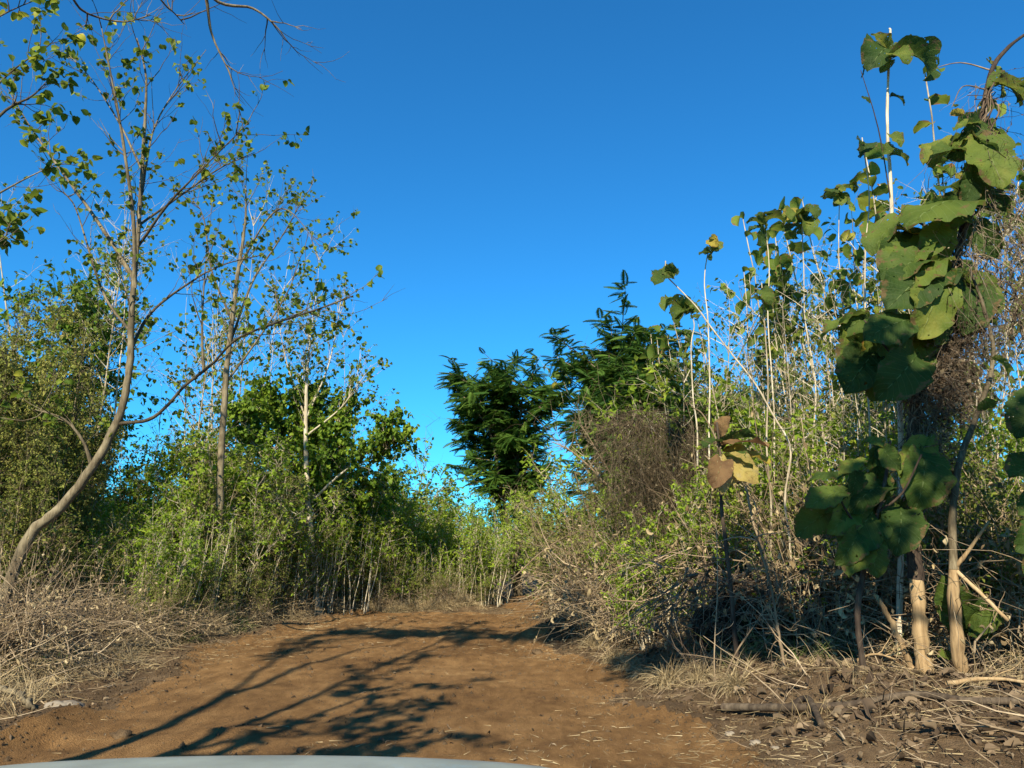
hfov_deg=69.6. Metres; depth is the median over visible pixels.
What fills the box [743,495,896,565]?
cane clump
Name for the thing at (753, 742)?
pebble
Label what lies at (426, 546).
leafy sapling
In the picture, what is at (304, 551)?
cane clump
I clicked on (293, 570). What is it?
scrub bush
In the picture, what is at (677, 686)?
straw litter
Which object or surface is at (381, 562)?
cane clump
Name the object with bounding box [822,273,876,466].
teak pole
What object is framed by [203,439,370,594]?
leafy sapling
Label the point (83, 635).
dry tangle
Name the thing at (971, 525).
scrub bush
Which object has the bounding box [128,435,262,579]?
leafy sapling
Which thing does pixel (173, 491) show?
leafy sapling
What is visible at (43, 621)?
dry tangle
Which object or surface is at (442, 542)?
leafy sapling
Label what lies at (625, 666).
dry grass clump
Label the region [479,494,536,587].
leafy sapling
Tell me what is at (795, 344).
twiggy pole
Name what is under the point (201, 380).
airy tree
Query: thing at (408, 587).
scrub bush
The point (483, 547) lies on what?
leafy sapling
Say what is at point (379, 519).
leafy sapling
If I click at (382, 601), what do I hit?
dry tangle
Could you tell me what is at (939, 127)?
twiggy pole
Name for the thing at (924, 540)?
cane clump
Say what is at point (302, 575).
scrub bush
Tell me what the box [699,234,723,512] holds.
teak pole
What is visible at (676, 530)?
cane clump
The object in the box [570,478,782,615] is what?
scrub bush
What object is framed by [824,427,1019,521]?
leafy sapling
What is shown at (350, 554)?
scrub bush
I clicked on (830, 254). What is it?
twiggy pole
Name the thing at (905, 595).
dry tangle
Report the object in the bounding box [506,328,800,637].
dry creeper
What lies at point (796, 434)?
leafy sapling
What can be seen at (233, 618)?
dry grass clump
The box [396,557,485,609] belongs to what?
dry tangle
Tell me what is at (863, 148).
teak pole
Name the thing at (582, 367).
feathery tree
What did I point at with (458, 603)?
dry grass clump
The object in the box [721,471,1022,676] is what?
dry tangle
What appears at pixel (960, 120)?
teak pole
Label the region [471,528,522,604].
cane clump
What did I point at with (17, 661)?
dry tangle
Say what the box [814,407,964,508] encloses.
leafy sapling
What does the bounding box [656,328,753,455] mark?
twiggy pole
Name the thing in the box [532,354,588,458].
teak pole
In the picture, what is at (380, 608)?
dry grass clump
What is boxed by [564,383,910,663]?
dry tangle
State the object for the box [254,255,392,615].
slender tree
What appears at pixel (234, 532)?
cane clump
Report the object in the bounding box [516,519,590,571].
arching branch
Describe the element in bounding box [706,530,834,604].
cane clump
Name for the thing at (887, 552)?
cane clump
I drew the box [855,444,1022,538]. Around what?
scrub bush
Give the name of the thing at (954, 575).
stripped stem
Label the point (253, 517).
twiggy pole
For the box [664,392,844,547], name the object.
leafy sapling
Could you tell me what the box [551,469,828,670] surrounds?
dry tangle
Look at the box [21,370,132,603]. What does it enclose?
vine tree
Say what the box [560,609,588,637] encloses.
dry grass clump
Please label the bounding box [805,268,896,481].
twiggy pole
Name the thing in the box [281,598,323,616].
dry grass clump
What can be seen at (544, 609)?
dry tangle
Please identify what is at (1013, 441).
leafy sapling
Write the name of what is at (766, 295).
teak pole
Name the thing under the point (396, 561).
scrub bush
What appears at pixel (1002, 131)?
teak pole
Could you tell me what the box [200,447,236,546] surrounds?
twiggy pole
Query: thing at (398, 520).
leafy sapling
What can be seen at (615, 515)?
leafy sapling
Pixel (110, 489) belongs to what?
broadleaf tree
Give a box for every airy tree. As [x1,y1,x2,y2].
[0,176,179,413]
[56,150,197,582]
[121,242,262,478]
[153,170,335,460]
[162,269,268,510]
[212,211,372,497]
[312,297,399,595]
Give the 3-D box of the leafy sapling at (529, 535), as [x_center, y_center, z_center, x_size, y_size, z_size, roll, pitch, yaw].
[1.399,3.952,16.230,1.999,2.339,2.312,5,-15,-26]
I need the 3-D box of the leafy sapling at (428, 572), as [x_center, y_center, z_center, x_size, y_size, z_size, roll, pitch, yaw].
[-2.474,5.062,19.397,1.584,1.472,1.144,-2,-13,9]
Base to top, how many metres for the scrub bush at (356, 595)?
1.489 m
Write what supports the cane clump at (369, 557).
on the ground at (870, 750)
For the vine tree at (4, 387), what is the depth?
11.62 m
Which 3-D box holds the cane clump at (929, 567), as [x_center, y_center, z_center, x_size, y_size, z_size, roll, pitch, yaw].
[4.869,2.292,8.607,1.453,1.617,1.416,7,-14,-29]
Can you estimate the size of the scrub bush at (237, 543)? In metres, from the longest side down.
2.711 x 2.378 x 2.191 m
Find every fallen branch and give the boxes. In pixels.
[0,650,63,677]
[1,623,157,665]
[945,658,1023,685]
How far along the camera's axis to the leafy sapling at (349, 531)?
18.23 m
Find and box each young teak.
[794,434,956,665]
[934,575,1008,663]
[1003,387,1023,573]
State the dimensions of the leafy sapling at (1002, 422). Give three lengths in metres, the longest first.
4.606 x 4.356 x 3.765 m
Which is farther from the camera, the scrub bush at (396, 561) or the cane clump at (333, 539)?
the scrub bush at (396, 561)
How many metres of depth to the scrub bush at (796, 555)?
9.39 m
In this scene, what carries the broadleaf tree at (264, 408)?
on the ground at (870, 750)
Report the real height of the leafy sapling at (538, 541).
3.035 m
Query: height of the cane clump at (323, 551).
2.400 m
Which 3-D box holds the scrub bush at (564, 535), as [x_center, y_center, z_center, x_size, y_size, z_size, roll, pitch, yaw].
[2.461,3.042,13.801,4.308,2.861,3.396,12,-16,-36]
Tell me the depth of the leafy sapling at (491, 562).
19.15 m
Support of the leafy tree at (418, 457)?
on the ground at (870, 750)
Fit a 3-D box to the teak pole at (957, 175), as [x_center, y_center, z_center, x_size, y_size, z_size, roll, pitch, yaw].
[6.668,-0.250,11.334,1.751,8.043,1.696,0,-9,22]
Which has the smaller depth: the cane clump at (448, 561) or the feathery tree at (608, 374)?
the feathery tree at (608, 374)
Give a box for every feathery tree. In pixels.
[434,347,576,595]
[539,270,702,502]
[556,340,720,513]
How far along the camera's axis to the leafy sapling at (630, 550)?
10.32 m
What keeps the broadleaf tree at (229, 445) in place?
on the ground at (870, 750)
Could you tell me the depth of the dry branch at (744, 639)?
7.62 m
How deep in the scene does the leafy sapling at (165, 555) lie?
12.02 m
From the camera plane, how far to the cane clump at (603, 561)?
12.62 m
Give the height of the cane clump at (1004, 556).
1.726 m
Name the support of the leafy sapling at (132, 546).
on the ground at (870, 750)
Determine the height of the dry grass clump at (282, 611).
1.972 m
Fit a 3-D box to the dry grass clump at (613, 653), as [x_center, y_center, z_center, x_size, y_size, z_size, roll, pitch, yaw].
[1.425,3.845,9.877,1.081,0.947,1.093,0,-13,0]
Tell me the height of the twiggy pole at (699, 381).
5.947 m
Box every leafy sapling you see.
[54,505,147,602]
[59,492,160,594]
[69,469,205,593]
[80,531,174,613]
[88,513,184,597]
[122,504,213,620]
[123,471,228,614]
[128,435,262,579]
[140,414,277,537]
[150,477,312,602]
[169,538,231,616]
[176,440,270,564]
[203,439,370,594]
[206,502,294,601]
[210,447,307,593]
[216,425,312,567]
[241,457,366,590]
[267,459,377,601]
[306,484,416,602]
[328,504,404,596]
[339,470,408,606]
[339,489,427,599]
[347,487,437,593]
[367,437,454,569]
[373,518,433,604]
[382,490,454,596]
[395,509,460,595]
[406,467,486,592]
[406,487,463,595]
[413,549,447,598]
[420,503,494,596]
[421,495,495,588]
[421,511,465,588]
[431,524,493,599]
[438,508,524,594]
[447,491,521,595]
[448,501,527,603]
[448,515,516,601]
[449,537,468,597]
[463,490,528,560]
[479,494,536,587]
[495,515,532,589]
[498,475,560,596]
[501,504,582,589]
[502,486,604,539]
[515,508,591,581]
[516,490,586,579]
[519,432,609,566]
[523,529,595,605]
[545,481,642,591]
[548,510,594,586]
[565,373,686,512]
[573,454,702,588]
[584,364,777,517]
[584,500,676,649]
[592,445,648,589]
[606,395,793,545]
[620,343,937,513]
[628,495,719,597]
[638,433,780,566]
[640,521,723,632]
[647,375,764,496]
[659,506,734,614]
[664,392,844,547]
[665,456,746,602]
[717,358,904,499]
[718,368,952,543]
[718,402,845,547]
[744,404,894,539]
[791,362,1006,468]
[799,434,927,561]
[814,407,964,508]
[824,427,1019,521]
[854,370,1023,510]
[859,348,1023,508]
[923,406,1022,537]
[937,408,1023,551]
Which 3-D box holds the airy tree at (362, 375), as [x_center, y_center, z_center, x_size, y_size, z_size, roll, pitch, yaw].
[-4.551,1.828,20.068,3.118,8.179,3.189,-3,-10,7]
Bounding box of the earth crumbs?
[0,607,1016,767]
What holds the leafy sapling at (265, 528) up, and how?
on the ground at (870, 750)
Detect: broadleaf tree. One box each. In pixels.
[0,263,154,505]
[25,401,198,569]
[62,393,152,524]
[74,478,154,565]
[104,467,191,534]
[185,433,257,509]
[215,364,421,556]
[263,451,363,589]
[297,460,412,545]
[315,472,410,593]
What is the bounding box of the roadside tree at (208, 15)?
[73,0,346,116]
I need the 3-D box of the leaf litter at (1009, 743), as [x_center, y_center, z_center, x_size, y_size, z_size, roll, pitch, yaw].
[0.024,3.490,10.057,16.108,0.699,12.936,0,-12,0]
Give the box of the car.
[0,755,547,767]
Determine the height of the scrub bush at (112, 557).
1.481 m
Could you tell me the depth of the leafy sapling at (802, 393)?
14.46 m
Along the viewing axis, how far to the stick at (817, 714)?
5.78 m
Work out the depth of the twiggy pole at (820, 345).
11.35 m
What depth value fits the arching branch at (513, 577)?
12.69 m
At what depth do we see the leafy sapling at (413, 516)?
18.95 m
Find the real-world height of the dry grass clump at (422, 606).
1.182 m
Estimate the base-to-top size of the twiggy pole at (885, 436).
5.883 m
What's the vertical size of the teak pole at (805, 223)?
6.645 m
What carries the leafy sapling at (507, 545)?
on the ground at (870, 750)
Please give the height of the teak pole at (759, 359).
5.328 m
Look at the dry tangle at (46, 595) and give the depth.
9.16 m
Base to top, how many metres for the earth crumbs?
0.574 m
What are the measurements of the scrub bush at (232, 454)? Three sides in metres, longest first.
4.977 x 4.367 x 4.022 m
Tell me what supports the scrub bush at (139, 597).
on the ground at (870, 750)
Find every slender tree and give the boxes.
[152,132,359,606]
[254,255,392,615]
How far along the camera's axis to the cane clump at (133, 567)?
12.08 m
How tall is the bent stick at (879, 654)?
0.554 m
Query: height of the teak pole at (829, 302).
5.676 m
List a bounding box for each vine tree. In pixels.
[0,281,122,599]
[0,323,50,562]
[0,402,77,614]
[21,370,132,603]
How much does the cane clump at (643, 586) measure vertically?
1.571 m
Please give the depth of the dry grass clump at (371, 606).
17.39 m
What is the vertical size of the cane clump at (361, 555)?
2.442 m
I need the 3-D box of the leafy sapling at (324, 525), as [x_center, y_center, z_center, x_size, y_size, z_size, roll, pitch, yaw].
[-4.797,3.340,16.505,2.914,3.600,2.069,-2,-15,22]
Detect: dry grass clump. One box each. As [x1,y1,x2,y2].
[57,591,160,641]
[68,602,122,651]
[80,609,175,652]
[92,580,203,646]
[138,595,216,648]
[155,618,211,644]
[174,589,247,637]
[183,598,240,632]
[200,597,270,632]
[218,604,259,633]
[231,596,289,622]
[252,584,317,620]
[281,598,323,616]
[323,595,348,613]
[333,594,370,611]
[346,596,376,610]
[372,595,406,612]
[386,596,421,612]
[415,596,441,610]
[431,596,455,610]
[436,592,469,608]
[453,589,482,608]
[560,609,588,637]
[562,629,615,650]
[583,638,643,664]
[608,649,653,675]
[618,657,663,680]
[622,653,693,696]
[673,654,726,688]
[693,659,763,703]
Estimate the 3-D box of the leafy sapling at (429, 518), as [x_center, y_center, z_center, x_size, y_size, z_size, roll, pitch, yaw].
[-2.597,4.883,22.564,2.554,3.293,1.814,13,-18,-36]
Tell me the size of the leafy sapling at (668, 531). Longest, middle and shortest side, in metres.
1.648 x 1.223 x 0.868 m
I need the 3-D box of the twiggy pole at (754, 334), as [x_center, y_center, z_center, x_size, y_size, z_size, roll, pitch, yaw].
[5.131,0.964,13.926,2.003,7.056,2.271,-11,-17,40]
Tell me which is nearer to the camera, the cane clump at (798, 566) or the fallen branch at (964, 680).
the fallen branch at (964, 680)
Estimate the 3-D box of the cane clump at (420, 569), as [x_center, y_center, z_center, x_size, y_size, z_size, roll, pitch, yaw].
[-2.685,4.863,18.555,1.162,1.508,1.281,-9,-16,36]
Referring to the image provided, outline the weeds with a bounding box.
[0,591,1016,683]
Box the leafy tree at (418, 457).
[364,416,442,488]
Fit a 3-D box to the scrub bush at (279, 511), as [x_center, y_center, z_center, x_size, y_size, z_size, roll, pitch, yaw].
[-5.533,3.196,15.668,3.217,3.492,3.981,8,-14,-23]
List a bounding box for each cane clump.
[73,537,182,610]
[116,519,213,618]
[136,485,271,612]
[140,501,234,611]
[146,508,269,617]
[206,522,284,609]
[209,495,301,613]
[227,504,325,609]
[240,516,318,611]
[253,515,329,605]
[265,506,332,615]
[276,507,356,615]
[300,521,370,612]
[314,507,398,603]
[315,516,386,614]
[332,518,416,605]
[361,528,421,605]
[385,532,455,605]
[400,548,438,604]
[425,534,476,600]
[429,554,461,595]
[442,544,490,602]
[453,523,514,606]
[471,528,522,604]
[478,539,513,603]
[542,530,591,615]
[577,520,648,619]
[629,535,745,642]
[638,517,793,634]
[669,491,809,580]
[699,517,844,643]
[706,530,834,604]
[730,539,889,652]
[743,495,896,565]
[803,504,968,588]
[810,528,969,643]
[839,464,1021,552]
[891,517,995,647]
[925,506,1023,647]
[962,514,1023,651]
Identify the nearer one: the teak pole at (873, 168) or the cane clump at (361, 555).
the teak pole at (873, 168)
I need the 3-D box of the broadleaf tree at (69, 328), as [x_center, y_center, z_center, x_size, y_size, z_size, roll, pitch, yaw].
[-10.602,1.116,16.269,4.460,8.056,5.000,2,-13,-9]
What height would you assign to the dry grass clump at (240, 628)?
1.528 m
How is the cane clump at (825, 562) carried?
on the ground at (870, 750)
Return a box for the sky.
[0,0,1023,548]
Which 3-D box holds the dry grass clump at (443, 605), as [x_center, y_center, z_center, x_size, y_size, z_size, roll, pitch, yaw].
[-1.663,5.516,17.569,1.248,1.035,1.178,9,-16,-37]
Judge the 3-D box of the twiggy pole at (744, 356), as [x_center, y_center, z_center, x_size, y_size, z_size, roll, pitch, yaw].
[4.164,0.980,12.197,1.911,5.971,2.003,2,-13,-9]
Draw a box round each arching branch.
[501,482,571,608]
[511,501,622,579]
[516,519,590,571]
[530,401,637,521]
[567,384,635,545]
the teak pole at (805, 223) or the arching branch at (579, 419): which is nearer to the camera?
the teak pole at (805, 223)
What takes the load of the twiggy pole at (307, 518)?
on the ground at (870, 750)
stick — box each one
[783,695,825,728]
[818,628,923,702]
[876,598,913,668]
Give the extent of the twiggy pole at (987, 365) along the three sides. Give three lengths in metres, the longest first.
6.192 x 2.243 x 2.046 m
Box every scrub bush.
[0,467,77,609]
[0,504,91,605]
[0,508,182,613]
[63,544,149,605]
[106,499,261,607]
[109,565,180,609]
[110,573,185,628]
[133,426,327,596]
[144,563,221,626]
[167,560,247,622]
[178,446,345,611]
[179,548,249,610]
[218,566,286,614]
[232,556,292,617]
[246,566,309,609]
[247,510,353,603]
[291,564,337,612]
[305,534,414,593]
[311,547,368,604]
[329,549,385,606]
[347,542,427,606]
[367,554,431,606]
[401,564,452,604]
[433,568,473,599]
[460,563,507,604]
[503,460,665,604]
[512,486,607,608]
[551,437,782,568]
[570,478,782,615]
[611,465,806,616]
[712,477,844,567]
[730,501,906,628]
[774,516,996,634]
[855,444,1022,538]
[885,438,1023,658]
[891,491,1016,570]
[922,496,1023,647]
[927,490,1023,652]
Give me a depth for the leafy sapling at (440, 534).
19.00 m
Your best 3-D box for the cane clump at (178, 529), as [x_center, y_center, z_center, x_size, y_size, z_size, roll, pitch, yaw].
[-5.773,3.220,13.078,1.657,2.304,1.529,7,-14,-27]
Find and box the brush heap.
[592,507,965,674]
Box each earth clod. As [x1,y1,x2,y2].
[109,729,131,738]
[530,648,542,654]
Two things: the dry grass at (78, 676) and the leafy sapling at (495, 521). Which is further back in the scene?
the leafy sapling at (495, 521)
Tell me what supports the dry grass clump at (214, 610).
on the ground at (870, 750)
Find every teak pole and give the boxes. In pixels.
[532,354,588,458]
[620,325,665,392]
[645,337,707,504]
[650,261,792,607]
[651,294,696,434]
[659,294,702,605]
[661,334,681,390]
[671,360,727,507]
[673,322,690,381]
[682,314,728,381]
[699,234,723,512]
[706,211,807,415]
[724,259,815,413]
[730,243,807,470]
[735,266,788,417]
[745,283,776,567]
[746,209,786,527]
[746,230,827,439]
[751,335,789,494]
[752,311,831,452]
[754,282,842,494]
[756,272,808,409]
[762,196,855,454]
[781,203,821,516]
[788,197,870,432]
[796,268,875,453]
[803,271,880,441]
[820,181,858,402]
[821,142,905,433]
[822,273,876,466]
[828,247,883,448]
[833,171,933,423]
[855,262,909,437]
[856,135,877,448]
[860,28,941,655]
[876,66,1001,491]
[898,98,1007,435]
[902,112,1015,508]
[941,159,1023,445]
[981,103,1023,387]
[991,142,1023,240]
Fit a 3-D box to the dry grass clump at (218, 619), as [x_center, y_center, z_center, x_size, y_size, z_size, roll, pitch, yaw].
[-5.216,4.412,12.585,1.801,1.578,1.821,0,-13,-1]
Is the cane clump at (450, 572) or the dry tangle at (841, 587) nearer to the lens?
the dry tangle at (841, 587)
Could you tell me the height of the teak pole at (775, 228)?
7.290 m
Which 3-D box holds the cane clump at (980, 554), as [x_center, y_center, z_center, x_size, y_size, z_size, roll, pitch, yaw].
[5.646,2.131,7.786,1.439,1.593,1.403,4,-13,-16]
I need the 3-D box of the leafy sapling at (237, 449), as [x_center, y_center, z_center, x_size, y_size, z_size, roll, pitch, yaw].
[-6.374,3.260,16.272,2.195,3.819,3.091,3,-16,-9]
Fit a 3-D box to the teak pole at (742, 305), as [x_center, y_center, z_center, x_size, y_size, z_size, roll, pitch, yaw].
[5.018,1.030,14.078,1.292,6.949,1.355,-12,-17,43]
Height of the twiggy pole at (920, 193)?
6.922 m
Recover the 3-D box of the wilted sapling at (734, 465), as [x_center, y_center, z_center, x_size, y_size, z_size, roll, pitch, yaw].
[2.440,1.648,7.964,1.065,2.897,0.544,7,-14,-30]
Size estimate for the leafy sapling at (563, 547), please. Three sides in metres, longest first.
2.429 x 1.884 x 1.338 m
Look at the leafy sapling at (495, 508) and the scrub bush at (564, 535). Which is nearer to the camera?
the scrub bush at (564, 535)
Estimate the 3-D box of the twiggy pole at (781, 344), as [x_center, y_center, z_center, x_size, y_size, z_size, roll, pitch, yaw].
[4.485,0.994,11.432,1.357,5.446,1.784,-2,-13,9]
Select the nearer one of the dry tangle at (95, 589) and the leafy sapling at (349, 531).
the dry tangle at (95, 589)
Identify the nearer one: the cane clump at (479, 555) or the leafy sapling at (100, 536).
the leafy sapling at (100, 536)
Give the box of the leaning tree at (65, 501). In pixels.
[0,0,397,621]
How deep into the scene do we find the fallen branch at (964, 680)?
5.84 m
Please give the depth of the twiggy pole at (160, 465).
16.88 m
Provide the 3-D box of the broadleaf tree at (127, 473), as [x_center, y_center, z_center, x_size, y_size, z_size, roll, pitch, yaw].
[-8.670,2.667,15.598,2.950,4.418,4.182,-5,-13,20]
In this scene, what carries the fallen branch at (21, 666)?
on the ground at (870, 750)
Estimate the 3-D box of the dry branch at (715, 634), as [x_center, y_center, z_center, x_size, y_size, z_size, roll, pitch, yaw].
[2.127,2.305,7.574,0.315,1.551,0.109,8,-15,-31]
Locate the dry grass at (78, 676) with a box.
[0,591,1023,729]
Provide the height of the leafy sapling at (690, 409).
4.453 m
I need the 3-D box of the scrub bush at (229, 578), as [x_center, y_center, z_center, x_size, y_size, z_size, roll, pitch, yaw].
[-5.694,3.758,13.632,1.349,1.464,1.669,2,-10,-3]
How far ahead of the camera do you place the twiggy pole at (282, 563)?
15.36 m
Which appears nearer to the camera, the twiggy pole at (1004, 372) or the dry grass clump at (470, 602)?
the twiggy pole at (1004, 372)
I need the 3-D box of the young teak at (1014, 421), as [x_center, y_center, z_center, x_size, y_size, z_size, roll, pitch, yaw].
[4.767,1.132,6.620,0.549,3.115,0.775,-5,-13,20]
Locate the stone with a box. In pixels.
[43,700,84,708]
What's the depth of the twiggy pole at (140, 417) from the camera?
18.01 m
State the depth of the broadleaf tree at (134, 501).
17.46 m
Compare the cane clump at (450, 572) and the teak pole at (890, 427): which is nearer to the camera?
the teak pole at (890, 427)
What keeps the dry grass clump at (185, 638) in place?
on the ground at (870, 750)
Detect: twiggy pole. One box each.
[78,392,160,526]
[113,370,172,518]
[134,420,190,497]
[178,412,248,533]
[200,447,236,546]
[242,471,271,604]
[255,449,308,601]
[268,524,297,599]
[287,489,320,598]
[630,338,709,536]
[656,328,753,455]
[658,295,716,402]
[675,274,762,444]
[684,309,799,535]
[690,303,802,416]
[696,274,820,464]
[697,300,790,463]
[703,317,815,506]
[716,256,816,463]
[743,270,888,463]
[747,284,847,507]
[748,233,862,453]
[754,272,845,489]
[762,251,882,480]
[762,341,875,501]
[773,260,890,476]
[774,240,867,468]
[785,217,888,426]
[786,220,881,443]
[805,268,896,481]
[806,253,955,472]
[819,224,970,442]
[848,192,1005,516]
[876,166,1023,505]
[937,126,1023,459]
[942,183,1023,429]
[949,234,1023,476]
[954,204,1023,463]
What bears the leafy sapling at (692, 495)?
on the ground at (870, 750)
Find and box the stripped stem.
[946,268,1012,672]
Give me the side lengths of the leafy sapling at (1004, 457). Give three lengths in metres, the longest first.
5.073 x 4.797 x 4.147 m
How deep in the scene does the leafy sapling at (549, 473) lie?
16.85 m
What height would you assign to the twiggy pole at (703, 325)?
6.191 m
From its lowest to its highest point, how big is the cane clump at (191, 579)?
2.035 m
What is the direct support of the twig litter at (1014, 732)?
on the ground at (870, 750)
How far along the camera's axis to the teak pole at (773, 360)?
16.29 m
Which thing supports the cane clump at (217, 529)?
on the ground at (870, 750)
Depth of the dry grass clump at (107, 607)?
10.98 m
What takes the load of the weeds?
on the ground at (870, 750)
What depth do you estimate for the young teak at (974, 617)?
7.09 m
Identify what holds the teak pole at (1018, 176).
on the ground at (870, 750)
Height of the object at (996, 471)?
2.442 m
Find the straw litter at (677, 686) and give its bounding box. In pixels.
[0,605,1023,767]
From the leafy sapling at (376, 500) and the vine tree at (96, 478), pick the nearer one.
the vine tree at (96, 478)
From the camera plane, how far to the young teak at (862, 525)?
6.84 m
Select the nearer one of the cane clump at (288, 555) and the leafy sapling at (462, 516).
the cane clump at (288, 555)
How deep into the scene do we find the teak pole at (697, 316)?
18.14 m
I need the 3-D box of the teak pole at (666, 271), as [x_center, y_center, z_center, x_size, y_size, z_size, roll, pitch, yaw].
[2.521,0.754,9.095,1.745,4.888,0.563,3,-13,-14]
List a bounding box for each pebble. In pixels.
[724,731,734,735]
[749,739,760,745]
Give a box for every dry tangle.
[0,492,152,670]
[0,508,183,684]
[0,552,161,689]
[9,584,146,659]
[13,544,198,630]
[17,565,171,656]
[38,540,204,652]
[77,567,228,649]
[119,584,231,646]
[184,593,263,635]
[229,589,289,627]
[277,572,333,620]
[304,578,357,613]
[356,573,424,611]
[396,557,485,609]
[480,474,619,624]
[495,554,584,618]
[500,462,790,652]
[501,524,691,661]
[513,511,651,655]
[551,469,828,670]
[556,320,1023,677]
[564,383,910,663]
[641,502,1023,672]
[642,431,1023,668]
[642,469,1020,678]
[699,401,1023,666]
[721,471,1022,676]
[735,454,1023,661]
[775,413,1023,653]
[812,507,1023,669]
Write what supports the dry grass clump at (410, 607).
on the ground at (870, 750)
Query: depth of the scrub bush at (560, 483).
14.32 m
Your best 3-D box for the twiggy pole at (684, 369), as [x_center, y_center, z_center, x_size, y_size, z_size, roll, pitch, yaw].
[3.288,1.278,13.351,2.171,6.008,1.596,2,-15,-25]
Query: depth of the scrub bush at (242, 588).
13.98 m
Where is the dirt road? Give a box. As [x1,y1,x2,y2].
[0,588,764,767]
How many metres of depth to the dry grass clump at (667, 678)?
8.03 m
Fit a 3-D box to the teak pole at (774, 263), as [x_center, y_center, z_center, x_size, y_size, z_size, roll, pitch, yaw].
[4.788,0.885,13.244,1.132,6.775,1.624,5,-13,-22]
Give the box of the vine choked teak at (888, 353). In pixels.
[807,34,1023,673]
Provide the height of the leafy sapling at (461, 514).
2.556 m
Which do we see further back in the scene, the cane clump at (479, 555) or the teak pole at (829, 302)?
the cane clump at (479, 555)
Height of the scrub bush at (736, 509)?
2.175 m
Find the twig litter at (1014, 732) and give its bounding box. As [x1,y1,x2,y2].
[0,582,1023,767]
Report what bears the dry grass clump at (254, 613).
on the ground at (870, 750)
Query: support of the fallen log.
on the ground at (870, 750)
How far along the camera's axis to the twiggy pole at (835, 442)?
10.41 m
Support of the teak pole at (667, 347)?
on the ground at (870, 750)
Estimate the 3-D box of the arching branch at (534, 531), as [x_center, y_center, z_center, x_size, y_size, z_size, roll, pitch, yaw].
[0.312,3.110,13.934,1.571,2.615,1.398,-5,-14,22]
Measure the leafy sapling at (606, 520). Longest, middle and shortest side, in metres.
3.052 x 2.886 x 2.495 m
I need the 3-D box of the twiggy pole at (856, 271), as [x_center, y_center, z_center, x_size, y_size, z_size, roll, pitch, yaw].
[6.369,0.610,12.433,2.185,6.829,2.336,-3,-13,13]
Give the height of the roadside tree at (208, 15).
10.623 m
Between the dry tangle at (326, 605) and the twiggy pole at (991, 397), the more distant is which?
the dry tangle at (326, 605)
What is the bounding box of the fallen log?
[720,656,1023,711]
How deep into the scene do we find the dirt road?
7.00 m
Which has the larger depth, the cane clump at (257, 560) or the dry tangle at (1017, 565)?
the cane clump at (257, 560)
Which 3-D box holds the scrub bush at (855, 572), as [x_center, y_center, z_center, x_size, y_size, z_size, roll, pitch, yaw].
[4.734,2.474,9.118,2.673,1.622,2.063,8,-15,-34]
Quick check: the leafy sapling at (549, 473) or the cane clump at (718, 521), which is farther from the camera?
the leafy sapling at (549, 473)
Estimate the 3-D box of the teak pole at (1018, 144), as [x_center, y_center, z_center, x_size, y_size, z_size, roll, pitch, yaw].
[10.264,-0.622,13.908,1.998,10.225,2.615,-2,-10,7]
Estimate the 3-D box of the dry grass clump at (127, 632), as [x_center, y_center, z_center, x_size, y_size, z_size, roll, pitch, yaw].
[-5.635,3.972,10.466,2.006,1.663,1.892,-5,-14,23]
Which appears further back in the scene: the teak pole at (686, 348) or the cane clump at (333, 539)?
the teak pole at (686, 348)
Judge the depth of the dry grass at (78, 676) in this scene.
7.76 m
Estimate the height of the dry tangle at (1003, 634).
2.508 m
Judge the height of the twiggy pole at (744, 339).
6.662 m
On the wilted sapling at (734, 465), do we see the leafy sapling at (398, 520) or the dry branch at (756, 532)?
the dry branch at (756, 532)
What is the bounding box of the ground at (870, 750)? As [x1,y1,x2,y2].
[0,557,1023,767]
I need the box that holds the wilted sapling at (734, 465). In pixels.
[691,406,770,664]
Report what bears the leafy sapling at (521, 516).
on the ground at (870, 750)
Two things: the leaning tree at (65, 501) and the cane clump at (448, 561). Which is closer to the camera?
the leaning tree at (65, 501)
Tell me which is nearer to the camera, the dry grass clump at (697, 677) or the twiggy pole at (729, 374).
the dry grass clump at (697, 677)
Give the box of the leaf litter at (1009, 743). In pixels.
[0,612,1023,767]
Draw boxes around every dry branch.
[702,504,797,669]
[712,531,733,680]
[723,576,792,678]
[735,486,783,597]
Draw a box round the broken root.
[0,676,57,711]
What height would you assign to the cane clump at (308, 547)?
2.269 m
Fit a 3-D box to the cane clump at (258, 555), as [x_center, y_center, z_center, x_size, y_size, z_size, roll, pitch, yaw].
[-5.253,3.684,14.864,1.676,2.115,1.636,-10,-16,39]
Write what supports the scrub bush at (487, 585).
on the ground at (870, 750)
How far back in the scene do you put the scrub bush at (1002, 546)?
8.01 m
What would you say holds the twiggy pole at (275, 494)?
on the ground at (870, 750)
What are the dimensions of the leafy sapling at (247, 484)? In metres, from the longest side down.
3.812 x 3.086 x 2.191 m
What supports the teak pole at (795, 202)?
on the ground at (870, 750)
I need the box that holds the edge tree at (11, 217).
[0,0,102,255]
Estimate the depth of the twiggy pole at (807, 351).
14.45 m
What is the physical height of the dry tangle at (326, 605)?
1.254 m
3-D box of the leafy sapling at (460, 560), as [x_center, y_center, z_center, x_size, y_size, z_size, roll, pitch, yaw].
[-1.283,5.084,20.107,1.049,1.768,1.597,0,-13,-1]
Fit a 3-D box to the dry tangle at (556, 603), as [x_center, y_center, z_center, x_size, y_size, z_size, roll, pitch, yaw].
[1.825,3.620,12.534,3.799,3.178,4.027,0,-13,-2]
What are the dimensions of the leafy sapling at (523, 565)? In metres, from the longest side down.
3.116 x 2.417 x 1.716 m
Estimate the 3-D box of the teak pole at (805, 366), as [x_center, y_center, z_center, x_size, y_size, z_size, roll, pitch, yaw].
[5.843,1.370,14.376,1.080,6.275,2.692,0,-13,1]

